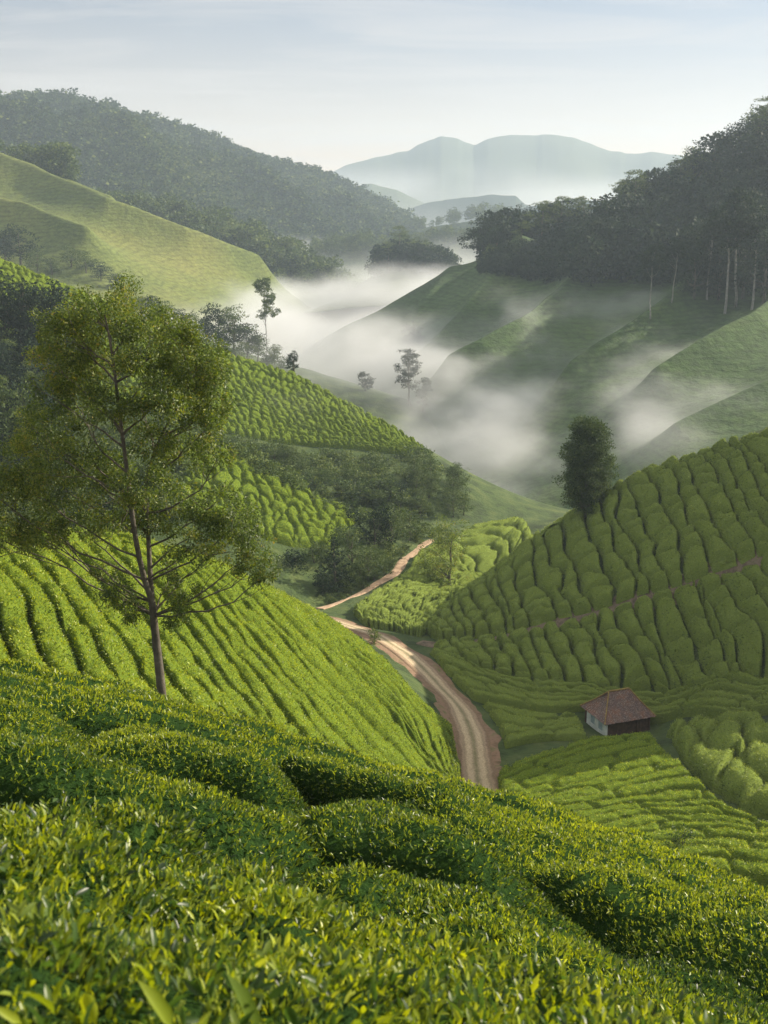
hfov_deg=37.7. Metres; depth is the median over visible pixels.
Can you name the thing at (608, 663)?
tea hedge
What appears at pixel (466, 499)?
broadleaf tree
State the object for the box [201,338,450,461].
misty ridge
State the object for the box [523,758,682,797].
tea hedge
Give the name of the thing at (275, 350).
broadleaf tree
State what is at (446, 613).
tea hedge
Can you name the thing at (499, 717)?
tea hedge
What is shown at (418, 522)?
broadleaf tree
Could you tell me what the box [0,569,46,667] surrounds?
tea hedge
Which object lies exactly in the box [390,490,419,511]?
bush
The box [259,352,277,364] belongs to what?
bush
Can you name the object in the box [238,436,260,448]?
broadleaf tree
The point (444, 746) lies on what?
tea hedge
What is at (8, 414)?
broadleaf tree
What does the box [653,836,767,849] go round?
tea hedge
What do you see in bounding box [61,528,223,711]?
tea hedge
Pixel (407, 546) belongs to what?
bush
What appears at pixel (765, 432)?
tea hedge
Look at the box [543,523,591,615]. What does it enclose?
tea hedge
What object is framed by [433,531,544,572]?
tea hedge
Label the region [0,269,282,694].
fine leaved tree
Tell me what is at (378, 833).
tea hedge
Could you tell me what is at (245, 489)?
tea hedge
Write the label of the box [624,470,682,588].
tea hedge
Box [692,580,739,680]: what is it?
tea hedge
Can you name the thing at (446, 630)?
tea hedge
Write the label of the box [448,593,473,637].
tea hedge
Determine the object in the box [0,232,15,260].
broadleaf tree
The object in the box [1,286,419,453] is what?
tea hedge
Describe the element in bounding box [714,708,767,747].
tea hedge
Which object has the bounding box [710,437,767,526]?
tea hedge
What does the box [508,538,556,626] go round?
tea hedge
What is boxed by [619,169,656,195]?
tall tree
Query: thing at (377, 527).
broadleaf tree
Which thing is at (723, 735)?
tea hedge
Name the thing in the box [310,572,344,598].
broadleaf tree
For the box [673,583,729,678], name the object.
tea hedge
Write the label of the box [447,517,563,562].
tea hedge
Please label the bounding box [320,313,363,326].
valley floor
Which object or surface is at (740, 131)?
broadleaf tree
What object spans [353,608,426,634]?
tea hedge
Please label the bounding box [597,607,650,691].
tea hedge
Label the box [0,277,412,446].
tea hedge
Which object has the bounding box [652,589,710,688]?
tea hedge
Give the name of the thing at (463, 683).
tea hedge
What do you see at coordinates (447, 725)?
tea hedge
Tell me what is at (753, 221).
pale trunk tree
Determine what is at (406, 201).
hill range
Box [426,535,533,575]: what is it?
tea hedge
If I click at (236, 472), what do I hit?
tea hedge
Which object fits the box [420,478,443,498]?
broadleaf tree
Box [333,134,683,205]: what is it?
mountain
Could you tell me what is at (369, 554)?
broadleaf tree
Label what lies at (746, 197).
pale trunk tree
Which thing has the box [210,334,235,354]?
broadleaf tree
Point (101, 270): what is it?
broadleaf tree
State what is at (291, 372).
tea hedge
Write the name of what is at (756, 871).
tea hedge
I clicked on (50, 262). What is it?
broadleaf tree
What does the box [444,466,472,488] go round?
broadleaf tree
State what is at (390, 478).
bush
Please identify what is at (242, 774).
tea hedge
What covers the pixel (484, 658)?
tea hedge
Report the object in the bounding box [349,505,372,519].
broadleaf tree
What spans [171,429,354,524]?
tea hedge
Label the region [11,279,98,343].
broadleaf tree
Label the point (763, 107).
tall tree
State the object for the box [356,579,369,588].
bush
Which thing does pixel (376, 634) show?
shrub
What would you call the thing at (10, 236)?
broadleaf tree
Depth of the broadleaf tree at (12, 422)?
169.10 m
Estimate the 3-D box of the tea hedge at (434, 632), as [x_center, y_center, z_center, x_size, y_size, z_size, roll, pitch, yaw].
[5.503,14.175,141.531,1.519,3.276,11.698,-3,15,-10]
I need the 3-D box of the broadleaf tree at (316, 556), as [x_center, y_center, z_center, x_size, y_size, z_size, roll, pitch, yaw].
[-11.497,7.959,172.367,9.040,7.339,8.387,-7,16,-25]
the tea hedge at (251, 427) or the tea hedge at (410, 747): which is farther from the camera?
the tea hedge at (251, 427)
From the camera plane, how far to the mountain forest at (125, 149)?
1327.08 m
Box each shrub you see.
[366,627,382,644]
[661,823,695,847]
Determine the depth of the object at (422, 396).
392.92 m
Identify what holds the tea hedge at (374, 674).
on the valley ground
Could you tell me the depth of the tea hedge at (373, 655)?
93.23 m
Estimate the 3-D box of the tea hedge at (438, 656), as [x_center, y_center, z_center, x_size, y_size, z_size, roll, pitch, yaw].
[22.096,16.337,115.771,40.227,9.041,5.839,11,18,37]
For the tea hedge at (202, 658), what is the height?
9.846 m
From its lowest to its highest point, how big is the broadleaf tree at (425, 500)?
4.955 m
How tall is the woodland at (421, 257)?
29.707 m
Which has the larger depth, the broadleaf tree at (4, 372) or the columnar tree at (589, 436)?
the broadleaf tree at (4, 372)
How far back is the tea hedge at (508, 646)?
128.71 m
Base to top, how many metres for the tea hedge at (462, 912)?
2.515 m
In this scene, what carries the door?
in the tea hut
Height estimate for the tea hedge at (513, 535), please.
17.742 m
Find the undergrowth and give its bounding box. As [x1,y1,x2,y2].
[0,408,443,590]
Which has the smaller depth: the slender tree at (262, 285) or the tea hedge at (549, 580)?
the tea hedge at (549, 580)
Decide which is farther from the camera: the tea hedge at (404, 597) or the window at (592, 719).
the tea hedge at (404, 597)
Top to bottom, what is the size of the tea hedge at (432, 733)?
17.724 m
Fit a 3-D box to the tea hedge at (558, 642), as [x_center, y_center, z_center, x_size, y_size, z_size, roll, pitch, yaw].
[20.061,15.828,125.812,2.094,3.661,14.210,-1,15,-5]
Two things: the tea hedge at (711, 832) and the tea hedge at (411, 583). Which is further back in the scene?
the tea hedge at (411, 583)
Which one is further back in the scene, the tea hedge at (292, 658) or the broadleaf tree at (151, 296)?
the broadleaf tree at (151, 296)
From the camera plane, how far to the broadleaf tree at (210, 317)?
421.98 m
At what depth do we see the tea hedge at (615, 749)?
95.66 m
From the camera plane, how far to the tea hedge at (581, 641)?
123.35 m
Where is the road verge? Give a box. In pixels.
[330,616,501,777]
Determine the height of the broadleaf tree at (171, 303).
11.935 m
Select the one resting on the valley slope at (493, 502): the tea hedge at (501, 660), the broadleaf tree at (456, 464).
the broadleaf tree at (456, 464)
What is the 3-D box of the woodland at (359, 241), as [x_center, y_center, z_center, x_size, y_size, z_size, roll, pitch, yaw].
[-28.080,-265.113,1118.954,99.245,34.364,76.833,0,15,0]
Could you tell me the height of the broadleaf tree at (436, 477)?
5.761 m
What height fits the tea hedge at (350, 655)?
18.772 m
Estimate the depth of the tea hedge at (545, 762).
98.08 m
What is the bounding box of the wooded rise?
[275,274,383,312]
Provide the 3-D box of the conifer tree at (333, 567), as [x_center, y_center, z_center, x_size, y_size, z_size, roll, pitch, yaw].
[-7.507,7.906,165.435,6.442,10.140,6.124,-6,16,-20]
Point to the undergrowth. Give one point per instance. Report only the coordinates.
(378, 466)
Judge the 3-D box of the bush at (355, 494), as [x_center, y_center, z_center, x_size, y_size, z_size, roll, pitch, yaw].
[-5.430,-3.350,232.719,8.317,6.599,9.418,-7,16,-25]
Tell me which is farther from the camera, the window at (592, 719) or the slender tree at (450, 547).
the slender tree at (450, 547)
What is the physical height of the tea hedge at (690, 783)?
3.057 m
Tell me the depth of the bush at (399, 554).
178.76 m
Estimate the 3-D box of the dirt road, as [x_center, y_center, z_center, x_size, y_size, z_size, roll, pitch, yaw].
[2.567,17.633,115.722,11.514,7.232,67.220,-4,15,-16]
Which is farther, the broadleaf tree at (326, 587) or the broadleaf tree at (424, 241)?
the broadleaf tree at (424, 241)
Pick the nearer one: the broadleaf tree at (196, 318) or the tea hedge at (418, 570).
the tea hedge at (418, 570)
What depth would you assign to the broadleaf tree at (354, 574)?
167.08 m
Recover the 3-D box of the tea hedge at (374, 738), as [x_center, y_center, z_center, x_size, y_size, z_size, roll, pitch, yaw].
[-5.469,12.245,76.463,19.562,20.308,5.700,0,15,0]
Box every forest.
[0,87,423,254]
[457,105,767,286]
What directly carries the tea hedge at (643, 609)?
on the valley ground
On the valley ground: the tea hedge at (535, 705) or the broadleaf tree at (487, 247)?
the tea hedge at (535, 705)
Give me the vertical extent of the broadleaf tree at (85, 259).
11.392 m
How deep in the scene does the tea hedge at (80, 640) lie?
51.51 m
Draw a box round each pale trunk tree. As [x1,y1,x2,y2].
[634,243,669,318]
[659,238,691,302]
[690,218,726,299]
[706,201,758,313]
[710,185,767,307]
[735,204,767,309]
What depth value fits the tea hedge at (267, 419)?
263.42 m
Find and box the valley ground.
[0,427,767,889]
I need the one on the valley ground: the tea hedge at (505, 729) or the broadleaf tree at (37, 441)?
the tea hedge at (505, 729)
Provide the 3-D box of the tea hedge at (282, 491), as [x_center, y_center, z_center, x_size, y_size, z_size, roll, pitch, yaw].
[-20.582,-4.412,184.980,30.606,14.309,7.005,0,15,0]
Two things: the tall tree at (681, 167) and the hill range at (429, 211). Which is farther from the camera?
the hill range at (429, 211)
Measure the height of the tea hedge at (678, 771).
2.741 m
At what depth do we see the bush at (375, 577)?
169.73 m
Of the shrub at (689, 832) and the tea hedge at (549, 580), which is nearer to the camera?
the shrub at (689, 832)
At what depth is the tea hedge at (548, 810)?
21.37 m
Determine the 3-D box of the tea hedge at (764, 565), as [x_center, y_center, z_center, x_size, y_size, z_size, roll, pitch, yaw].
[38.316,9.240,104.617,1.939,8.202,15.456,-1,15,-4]
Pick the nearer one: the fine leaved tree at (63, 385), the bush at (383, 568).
the fine leaved tree at (63, 385)
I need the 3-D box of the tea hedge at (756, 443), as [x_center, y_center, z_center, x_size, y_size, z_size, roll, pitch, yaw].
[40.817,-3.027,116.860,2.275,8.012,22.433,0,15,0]
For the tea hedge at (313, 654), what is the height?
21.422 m
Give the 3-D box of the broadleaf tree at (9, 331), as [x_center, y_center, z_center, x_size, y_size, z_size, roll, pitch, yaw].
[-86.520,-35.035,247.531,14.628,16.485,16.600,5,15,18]
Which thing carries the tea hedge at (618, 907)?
on the foreground ground
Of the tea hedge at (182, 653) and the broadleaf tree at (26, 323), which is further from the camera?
the broadleaf tree at (26, 323)
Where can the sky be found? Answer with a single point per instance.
(332, 85)
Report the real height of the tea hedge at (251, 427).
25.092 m
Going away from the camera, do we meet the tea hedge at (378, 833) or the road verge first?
the tea hedge at (378, 833)
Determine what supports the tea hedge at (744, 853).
on the valley ground
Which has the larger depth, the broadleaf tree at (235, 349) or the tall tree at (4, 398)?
the broadleaf tree at (235, 349)
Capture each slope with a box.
[1,377,569,606]
[285,166,767,509]
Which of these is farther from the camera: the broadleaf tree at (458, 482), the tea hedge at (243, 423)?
the tea hedge at (243, 423)
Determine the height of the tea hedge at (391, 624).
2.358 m
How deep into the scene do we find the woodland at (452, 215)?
1576.84 m
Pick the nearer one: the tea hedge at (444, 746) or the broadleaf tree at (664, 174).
the tea hedge at (444, 746)
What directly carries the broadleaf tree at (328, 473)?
on the valley slope at (493, 502)
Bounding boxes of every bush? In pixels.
[225,431,242,442]
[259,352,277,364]
[276,356,288,368]
[298,470,329,496]
[308,479,327,498]
[323,477,352,500]
[324,593,338,604]
[334,592,345,602]
[340,479,379,507]
[341,583,356,595]
[356,476,388,502]
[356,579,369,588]
[367,479,403,506]
[367,570,382,581]
[376,564,393,576]
[382,477,407,496]
[385,556,398,569]
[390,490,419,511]
[392,549,408,559]
[402,542,411,550]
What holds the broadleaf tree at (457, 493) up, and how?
on the valley slope at (493, 502)
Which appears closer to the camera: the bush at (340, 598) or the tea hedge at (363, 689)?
the tea hedge at (363, 689)
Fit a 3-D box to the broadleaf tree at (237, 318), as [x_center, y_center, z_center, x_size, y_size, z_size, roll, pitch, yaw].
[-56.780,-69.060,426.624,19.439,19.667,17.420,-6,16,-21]
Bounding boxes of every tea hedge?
[0,258,423,447]
[0,259,423,450]
[0,262,422,450]
[0,269,419,445]
[0,271,421,452]
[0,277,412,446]
[0,291,418,452]
[0,532,121,682]
[0,545,79,675]
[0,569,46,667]
[0,633,15,661]
[0,657,767,893]
[0,667,762,895]
[0,697,90,747]
[0,722,330,884]
[0,792,739,1023]
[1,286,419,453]
[3,525,155,692]
[10,316,416,452]
[13,332,415,454]
[16,312,403,446]
[19,349,414,454]
[22,338,409,449]
[38,530,187,702]
[49,370,412,452]
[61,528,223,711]
[64,365,413,453]
[68,338,401,447]
[75,526,243,716]
[81,383,411,454]
[82,721,311,817]
[90,532,262,722]
[91,526,280,727]
[94,328,413,448]
[99,678,759,885]
[108,531,303,737]
[113,529,324,741]
[138,537,379,760]
[139,534,357,753]
[158,541,389,762]
[168,544,416,768]
[168,545,425,771]
[169,498,330,548]
[170,428,356,521]
[170,460,343,533]
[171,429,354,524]
[171,473,340,535]
[173,481,336,543]
[174,453,348,529]
[179,443,351,525]
[182,548,422,766]
[218,559,362,682]
[245,574,446,778]
[259,582,437,773]
[265,583,452,779]
[274,588,443,774]
[276,589,446,775]
[277,589,451,778]
[277,749,767,1004]
[278,592,454,779]
[278,796,585,940]
[281,593,457,780]
[290,595,459,779]
[290,598,458,780]
[291,596,461,775]
[295,598,450,777]
[296,858,767,1023]
[353,602,432,621]
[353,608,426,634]
[358,599,440,616]
[362,615,424,636]
[364,591,451,610]
[369,587,458,604]
[377,585,462,599]
[383,579,470,596]
[391,575,485,590]
[398,562,497,587]
[403,552,514,584]
[410,552,481,578]
[417,548,467,569]
[417,611,442,640]
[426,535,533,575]
[426,604,453,639]
[429,647,767,700]
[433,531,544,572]
[433,638,460,655]
[434,652,767,703]
[436,596,464,638]
[439,657,767,706]
[443,664,767,709]
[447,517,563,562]
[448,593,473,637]
[448,635,479,666]
[452,673,766,712]
[454,585,488,638]
[458,510,569,553]
[459,634,493,669]
[466,578,505,635]
[466,687,767,724]
[471,509,581,540]
[477,632,512,675]
[481,568,513,633]
[483,699,575,720]
[489,707,580,728]
[495,555,529,629]
[496,631,530,679]
[497,731,650,782]
[498,734,653,786]
[498,738,657,792]
[499,722,583,738]
[503,726,586,748]
[503,743,665,793]
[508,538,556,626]
[508,626,548,680]
[513,752,673,794]
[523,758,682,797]
[529,626,563,681]
[533,530,571,617]
[535,903,767,1022]
[539,766,691,801]
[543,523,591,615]
[543,621,581,681]
[552,775,706,805]
[559,616,609,687]
[562,509,613,610]
[562,788,719,811]
[571,798,731,818]
[579,611,620,687]
[583,803,758,824]
[586,500,635,603]
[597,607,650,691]
[600,488,649,595]
[601,811,767,831]
[612,479,668,592]
[613,601,668,694]
[618,819,767,834]
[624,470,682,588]
[632,826,767,844]
[634,595,683,693]
[641,463,708,583]
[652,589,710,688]
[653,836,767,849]
[660,455,736,572]
[664,842,767,862]
[666,718,767,818]
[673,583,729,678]
[679,451,755,563]
[688,714,767,783]
[691,855,767,887]
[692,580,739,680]
[696,572,763,677]
[697,447,767,558]
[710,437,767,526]
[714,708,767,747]
[720,570,767,677]
[728,435,767,500]
[739,432,767,473]
[741,563,767,607]
[760,427,767,437]
[760,550,767,576]
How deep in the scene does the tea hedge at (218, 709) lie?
26.09 m
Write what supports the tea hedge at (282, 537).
on the valley slope at (493, 502)
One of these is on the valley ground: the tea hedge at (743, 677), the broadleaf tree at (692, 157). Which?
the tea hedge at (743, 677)
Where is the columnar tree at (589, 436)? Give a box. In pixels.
[552,415,619,518]
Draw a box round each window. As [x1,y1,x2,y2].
[590,714,595,725]
[598,720,603,731]
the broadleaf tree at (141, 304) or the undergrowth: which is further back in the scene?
the broadleaf tree at (141, 304)
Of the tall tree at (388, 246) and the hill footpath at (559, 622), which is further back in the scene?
the tall tree at (388, 246)
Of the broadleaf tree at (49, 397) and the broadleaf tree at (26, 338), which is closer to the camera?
the broadleaf tree at (49, 397)
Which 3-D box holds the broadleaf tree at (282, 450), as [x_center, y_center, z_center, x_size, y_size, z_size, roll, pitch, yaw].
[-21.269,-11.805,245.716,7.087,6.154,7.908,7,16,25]
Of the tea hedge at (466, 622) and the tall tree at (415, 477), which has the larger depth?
the tall tree at (415, 477)
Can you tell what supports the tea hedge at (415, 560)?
on the valley ground
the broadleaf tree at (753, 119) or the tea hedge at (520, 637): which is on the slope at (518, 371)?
the broadleaf tree at (753, 119)
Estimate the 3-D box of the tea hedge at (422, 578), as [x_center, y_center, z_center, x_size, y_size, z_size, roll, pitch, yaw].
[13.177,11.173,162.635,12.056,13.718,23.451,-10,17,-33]
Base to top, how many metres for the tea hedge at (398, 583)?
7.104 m
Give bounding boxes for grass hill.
[0,153,341,363]
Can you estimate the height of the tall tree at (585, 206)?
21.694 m
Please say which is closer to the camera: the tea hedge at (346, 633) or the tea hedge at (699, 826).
the tea hedge at (699, 826)
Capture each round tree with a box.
[357,371,375,390]
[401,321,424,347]
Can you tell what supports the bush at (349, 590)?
on the valley ground
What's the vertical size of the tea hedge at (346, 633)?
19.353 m
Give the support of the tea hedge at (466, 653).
on the valley ground
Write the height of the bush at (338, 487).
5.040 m
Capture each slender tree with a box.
[252,276,281,354]
[413,513,473,587]
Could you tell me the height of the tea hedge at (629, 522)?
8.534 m
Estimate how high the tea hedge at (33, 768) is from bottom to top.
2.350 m
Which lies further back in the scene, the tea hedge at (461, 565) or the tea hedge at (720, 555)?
the tea hedge at (461, 565)
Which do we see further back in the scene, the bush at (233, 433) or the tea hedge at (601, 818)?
the bush at (233, 433)
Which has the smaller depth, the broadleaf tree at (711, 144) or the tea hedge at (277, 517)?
the tea hedge at (277, 517)
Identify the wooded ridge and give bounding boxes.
[318,247,374,312]
[413,220,482,242]
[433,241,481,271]
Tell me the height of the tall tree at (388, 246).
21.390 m
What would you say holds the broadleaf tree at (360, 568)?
on the valley ground
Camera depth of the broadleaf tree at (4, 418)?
177.14 m
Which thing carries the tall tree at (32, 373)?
on the valley slope at (493, 502)
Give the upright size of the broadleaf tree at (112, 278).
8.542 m
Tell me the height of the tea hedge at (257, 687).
12.473 m
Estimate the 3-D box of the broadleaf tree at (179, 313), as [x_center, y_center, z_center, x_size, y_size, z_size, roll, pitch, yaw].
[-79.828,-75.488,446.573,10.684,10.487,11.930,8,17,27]
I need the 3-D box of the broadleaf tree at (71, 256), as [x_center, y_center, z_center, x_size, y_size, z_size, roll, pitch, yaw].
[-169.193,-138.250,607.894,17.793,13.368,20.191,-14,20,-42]
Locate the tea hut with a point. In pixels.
(618, 711)
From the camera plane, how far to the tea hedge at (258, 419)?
261.79 m
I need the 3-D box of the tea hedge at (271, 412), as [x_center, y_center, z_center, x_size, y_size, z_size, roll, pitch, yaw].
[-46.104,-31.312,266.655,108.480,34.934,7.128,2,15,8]
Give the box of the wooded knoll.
[304,266,441,312]
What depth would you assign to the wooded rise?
824.40 m
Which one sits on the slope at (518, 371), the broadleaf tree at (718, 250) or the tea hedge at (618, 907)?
the broadleaf tree at (718, 250)
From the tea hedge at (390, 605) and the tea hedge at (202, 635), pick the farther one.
the tea hedge at (390, 605)
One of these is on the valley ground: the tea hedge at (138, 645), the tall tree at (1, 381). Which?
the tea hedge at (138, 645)
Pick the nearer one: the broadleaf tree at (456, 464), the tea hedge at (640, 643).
the tea hedge at (640, 643)
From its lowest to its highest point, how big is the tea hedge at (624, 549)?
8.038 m
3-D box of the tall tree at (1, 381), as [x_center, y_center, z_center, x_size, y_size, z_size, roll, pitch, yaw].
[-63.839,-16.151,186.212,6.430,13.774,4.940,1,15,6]
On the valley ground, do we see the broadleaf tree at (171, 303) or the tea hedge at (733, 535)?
the tea hedge at (733, 535)
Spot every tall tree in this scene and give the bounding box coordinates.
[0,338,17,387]
[0,375,10,434]
[0,382,9,416]
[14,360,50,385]
[21,370,44,394]
[377,241,396,266]
[390,225,417,248]
[406,467,422,490]
[425,456,437,470]
[510,221,534,240]
[523,200,560,235]
[540,196,573,224]
[566,196,593,216]
[608,181,640,199]
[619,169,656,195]
[666,158,695,179]
[753,96,767,130]
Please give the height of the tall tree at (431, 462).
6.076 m
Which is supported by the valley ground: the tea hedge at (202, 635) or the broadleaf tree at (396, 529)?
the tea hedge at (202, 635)
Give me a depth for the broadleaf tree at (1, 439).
171.02 m
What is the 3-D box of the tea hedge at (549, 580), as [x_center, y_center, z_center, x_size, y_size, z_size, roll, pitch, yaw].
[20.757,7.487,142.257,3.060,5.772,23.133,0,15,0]
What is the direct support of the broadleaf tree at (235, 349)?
on the misty ridge at (414, 420)
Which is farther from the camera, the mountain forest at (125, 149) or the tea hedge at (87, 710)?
the mountain forest at (125, 149)
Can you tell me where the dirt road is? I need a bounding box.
[331,617,498,791]
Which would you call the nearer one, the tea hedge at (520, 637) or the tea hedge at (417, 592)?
the tea hedge at (520, 637)
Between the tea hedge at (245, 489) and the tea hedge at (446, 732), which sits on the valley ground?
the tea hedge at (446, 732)
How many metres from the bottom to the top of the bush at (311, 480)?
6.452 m
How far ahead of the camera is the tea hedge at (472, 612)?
142.51 m
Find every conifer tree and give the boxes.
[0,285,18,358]
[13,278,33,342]
[312,533,358,591]
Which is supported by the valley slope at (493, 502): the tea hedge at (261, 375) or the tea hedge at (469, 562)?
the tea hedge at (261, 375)
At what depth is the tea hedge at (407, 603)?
149.97 m
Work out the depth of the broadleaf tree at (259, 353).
417.02 m
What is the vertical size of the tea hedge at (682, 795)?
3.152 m
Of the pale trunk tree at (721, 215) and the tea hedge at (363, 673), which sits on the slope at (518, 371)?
the pale trunk tree at (721, 215)
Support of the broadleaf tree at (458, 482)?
on the valley slope at (493, 502)
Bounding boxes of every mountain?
[3,107,372,319]
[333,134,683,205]
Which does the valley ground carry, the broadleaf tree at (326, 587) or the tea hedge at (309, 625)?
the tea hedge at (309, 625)
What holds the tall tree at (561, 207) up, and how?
on the slope at (518, 371)
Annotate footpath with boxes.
[318,539,431,608]
[416,550,762,647]
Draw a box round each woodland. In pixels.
[0,138,82,181]
[92,186,385,307]
[306,228,397,257]
[364,238,461,278]
[387,224,478,245]
[404,202,551,230]
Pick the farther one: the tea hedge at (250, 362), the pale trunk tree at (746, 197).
the pale trunk tree at (746, 197)
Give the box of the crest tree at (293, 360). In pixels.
[285,350,298,371]
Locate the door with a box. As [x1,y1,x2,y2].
[630,720,635,732]
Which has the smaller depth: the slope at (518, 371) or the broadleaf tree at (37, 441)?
the broadleaf tree at (37, 441)
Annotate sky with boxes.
[0,0,767,170]
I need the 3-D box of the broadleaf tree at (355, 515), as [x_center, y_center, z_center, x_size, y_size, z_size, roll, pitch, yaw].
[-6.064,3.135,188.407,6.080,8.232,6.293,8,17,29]
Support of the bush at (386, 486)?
on the valley slope at (493, 502)
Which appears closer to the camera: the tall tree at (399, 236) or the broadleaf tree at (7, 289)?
the broadleaf tree at (7, 289)
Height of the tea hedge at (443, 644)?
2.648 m
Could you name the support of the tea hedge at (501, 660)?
on the valley ground
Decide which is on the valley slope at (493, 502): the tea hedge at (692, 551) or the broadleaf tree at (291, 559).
the broadleaf tree at (291, 559)
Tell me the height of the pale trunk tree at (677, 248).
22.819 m
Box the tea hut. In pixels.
[580,687,655,735]
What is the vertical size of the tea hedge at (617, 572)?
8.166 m
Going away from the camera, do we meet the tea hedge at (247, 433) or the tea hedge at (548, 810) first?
the tea hedge at (548, 810)
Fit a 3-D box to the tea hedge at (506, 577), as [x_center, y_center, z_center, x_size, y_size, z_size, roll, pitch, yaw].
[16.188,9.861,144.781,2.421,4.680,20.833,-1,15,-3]
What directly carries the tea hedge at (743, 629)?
on the valley ground
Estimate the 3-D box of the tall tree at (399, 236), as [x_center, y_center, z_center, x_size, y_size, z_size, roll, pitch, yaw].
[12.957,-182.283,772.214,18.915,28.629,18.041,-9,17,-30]
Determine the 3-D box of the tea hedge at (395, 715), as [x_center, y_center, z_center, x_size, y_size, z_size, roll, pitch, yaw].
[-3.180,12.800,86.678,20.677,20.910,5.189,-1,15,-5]
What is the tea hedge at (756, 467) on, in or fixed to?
on the valley ground
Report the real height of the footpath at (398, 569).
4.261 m
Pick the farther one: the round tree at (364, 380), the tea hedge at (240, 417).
the round tree at (364, 380)
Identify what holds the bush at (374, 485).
on the valley slope at (493, 502)
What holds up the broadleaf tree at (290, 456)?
on the valley slope at (493, 502)
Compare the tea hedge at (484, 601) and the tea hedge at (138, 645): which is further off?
the tea hedge at (484, 601)
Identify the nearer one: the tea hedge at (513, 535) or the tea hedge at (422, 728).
the tea hedge at (422, 728)
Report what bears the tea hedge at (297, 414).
on the valley slope at (493, 502)
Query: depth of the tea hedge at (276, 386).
276.35 m
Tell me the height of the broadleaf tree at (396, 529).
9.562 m
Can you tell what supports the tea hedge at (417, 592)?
on the valley ground
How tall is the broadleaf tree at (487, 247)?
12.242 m
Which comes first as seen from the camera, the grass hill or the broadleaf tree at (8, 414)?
the broadleaf tree at (8, 414)
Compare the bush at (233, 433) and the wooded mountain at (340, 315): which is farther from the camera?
the wooded mountain at (340, 315)
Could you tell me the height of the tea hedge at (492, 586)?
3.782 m
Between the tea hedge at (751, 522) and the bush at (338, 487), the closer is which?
the tea hedge at (751, 522)
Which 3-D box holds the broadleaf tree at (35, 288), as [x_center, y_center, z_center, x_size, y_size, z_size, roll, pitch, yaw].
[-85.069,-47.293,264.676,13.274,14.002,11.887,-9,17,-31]
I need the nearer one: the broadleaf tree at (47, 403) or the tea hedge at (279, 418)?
the broadleaf tree at (47, 403)
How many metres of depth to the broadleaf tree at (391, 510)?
205.31 m
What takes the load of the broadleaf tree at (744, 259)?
on the slope at (518, 371)
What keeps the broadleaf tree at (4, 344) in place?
on the valley slope at (493, 502)
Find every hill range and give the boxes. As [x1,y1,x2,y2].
[360,184,424,209]
[409,194,529,226]
[487,199,608,221]
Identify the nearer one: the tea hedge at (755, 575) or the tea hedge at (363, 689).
the tea hedge at (363, 689)
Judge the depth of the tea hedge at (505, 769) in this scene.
99.13 m
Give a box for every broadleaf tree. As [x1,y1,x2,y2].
[0,223,42,264]
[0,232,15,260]
[0,267,13,282]
[0,280,35,344]
[0,320,21,359]
[0,341,14,382]
[0,343,31,410]
[0,354,45,407]
[0,365,49,404]
[0,378,55,423]
[0,381,57,435]
[0,381,61,437]
[0,405,16,459]
[0,405,71,480]
[0,428,32,470]
[1,404,80,477]
[6,337,69,399]
[9,334,40,370]
[10,281,46,321]
[10,396,80,466]
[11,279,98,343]
[11,285,83,348]
[11,318,88,386]
[41,257,64,274]
[55,244,89,266]
[71,253,101,272]
[88,262,113,280]
[105,273,126,286]
[131,296,150,314]
[138,294,162,312]
[155,300,184,320]
[171,308,193,326]
[183,311,209,336]
[197,321,216,343]
[198,302,240,343]
[209,304,258,348]
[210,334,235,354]
[226,341,254,358]
[232,323,266,358]
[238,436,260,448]
[243,335,270,361]
[262,446,290,463]
[268,344,281,364]
[274,548,308,577]
[275,444,304,464]
[275,445,305,467]
[295,540,342,572]
[308,467,330,484]
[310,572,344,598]
[326,524,377,564]
[327,560,363,590]
[341,508,365,528]
[345,544,392,578]
[345,561,376,580]
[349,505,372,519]
[352,501,398,549]
[365,490,389,507]
[367,500,419,545]
[375,505,403,526]
[387,507,434,540]
[397,452,433,475]
[407,493,433,513]
[407,496,433,515]
[408,237,433,253]
[415,470,442,495]
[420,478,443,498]
[434,488,469,516]
[437,461,471,486]
[437,474,471,498]
[442,486,463,501]
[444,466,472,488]
[453,495,475,514]
[476,243,499,262]
[654,165,680,185]
[664,146,717,182]
[670,247,719,298]
[682,131,736,175]
[692,243,743,300]
[711,234,767,298]
[718,119,760,159]
[728,104,767,142]
[729,239,767,303]
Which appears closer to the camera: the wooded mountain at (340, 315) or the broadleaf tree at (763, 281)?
the broadleaf tree at (763, 281)
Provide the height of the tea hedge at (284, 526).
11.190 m
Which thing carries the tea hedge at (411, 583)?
on the valley ground
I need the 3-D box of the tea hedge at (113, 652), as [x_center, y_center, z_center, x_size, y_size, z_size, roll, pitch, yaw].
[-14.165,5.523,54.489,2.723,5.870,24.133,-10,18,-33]

